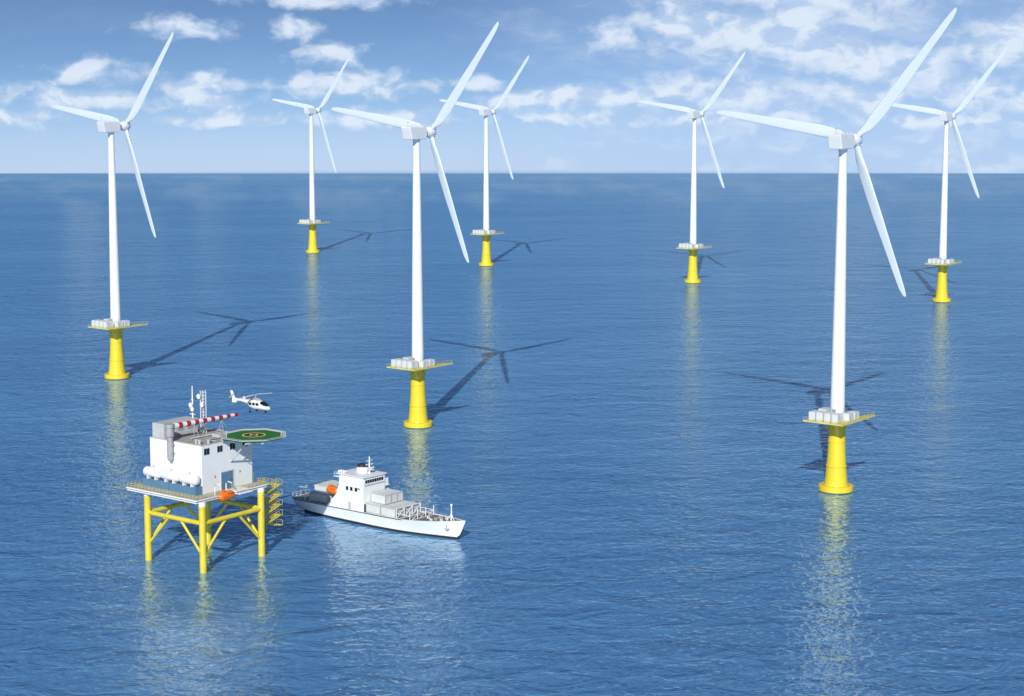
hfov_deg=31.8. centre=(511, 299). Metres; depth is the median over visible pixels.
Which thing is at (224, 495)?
lifeboat
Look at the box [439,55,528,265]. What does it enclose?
wind turbine
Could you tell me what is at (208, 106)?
sky
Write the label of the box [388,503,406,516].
shipping container
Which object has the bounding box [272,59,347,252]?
wind turbine
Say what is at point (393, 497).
shipping container
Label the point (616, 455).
water
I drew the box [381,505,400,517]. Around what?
shipping container
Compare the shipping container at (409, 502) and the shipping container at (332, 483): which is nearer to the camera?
the shipping container at (409, 502)
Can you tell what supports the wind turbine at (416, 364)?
in the water
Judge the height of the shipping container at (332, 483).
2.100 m
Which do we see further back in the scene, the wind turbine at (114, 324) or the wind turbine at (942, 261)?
the wind turbine at (942, 261)
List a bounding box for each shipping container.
[314,483,333,494]
[321,481,338,486]
[366,502,383,514]
[371,491,390,504]
[377,490,396,502]
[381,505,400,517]
[385,489,402,501]
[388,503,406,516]
[394,502,411,514]
[400,500,418,512]
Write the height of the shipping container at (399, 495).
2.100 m
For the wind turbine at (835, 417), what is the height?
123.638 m
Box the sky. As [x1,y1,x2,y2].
[0,0,1023,172]
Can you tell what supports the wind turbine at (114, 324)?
in the water
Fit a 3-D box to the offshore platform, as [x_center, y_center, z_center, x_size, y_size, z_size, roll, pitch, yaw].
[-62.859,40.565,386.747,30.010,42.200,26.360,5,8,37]
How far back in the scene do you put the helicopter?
383.61 m
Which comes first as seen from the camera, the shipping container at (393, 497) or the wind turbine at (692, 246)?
the shipping container at (393, 497)
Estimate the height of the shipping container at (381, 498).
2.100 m
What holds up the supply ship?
on the water
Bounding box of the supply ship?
[292,456,464,539]
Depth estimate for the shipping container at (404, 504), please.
413.65 m
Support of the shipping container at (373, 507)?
on the supply ship
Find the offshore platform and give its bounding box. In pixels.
[126,386,285,572]
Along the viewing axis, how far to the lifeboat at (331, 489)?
421.04 m
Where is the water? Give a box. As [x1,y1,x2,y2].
[0,173,1023,695]
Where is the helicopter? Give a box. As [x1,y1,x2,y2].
[229,390,270,412]
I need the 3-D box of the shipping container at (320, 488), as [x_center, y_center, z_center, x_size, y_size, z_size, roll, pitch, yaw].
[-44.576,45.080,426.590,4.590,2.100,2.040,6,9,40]
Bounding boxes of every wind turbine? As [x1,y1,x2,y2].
[51,32,172,379]
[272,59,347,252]
[331,22,498,428]
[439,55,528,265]
[637,52,744,282]
[716,8,956,493]
[875,48,1006,302]
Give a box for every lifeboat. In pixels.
[218,490,234,500]
[326,484,337,493]

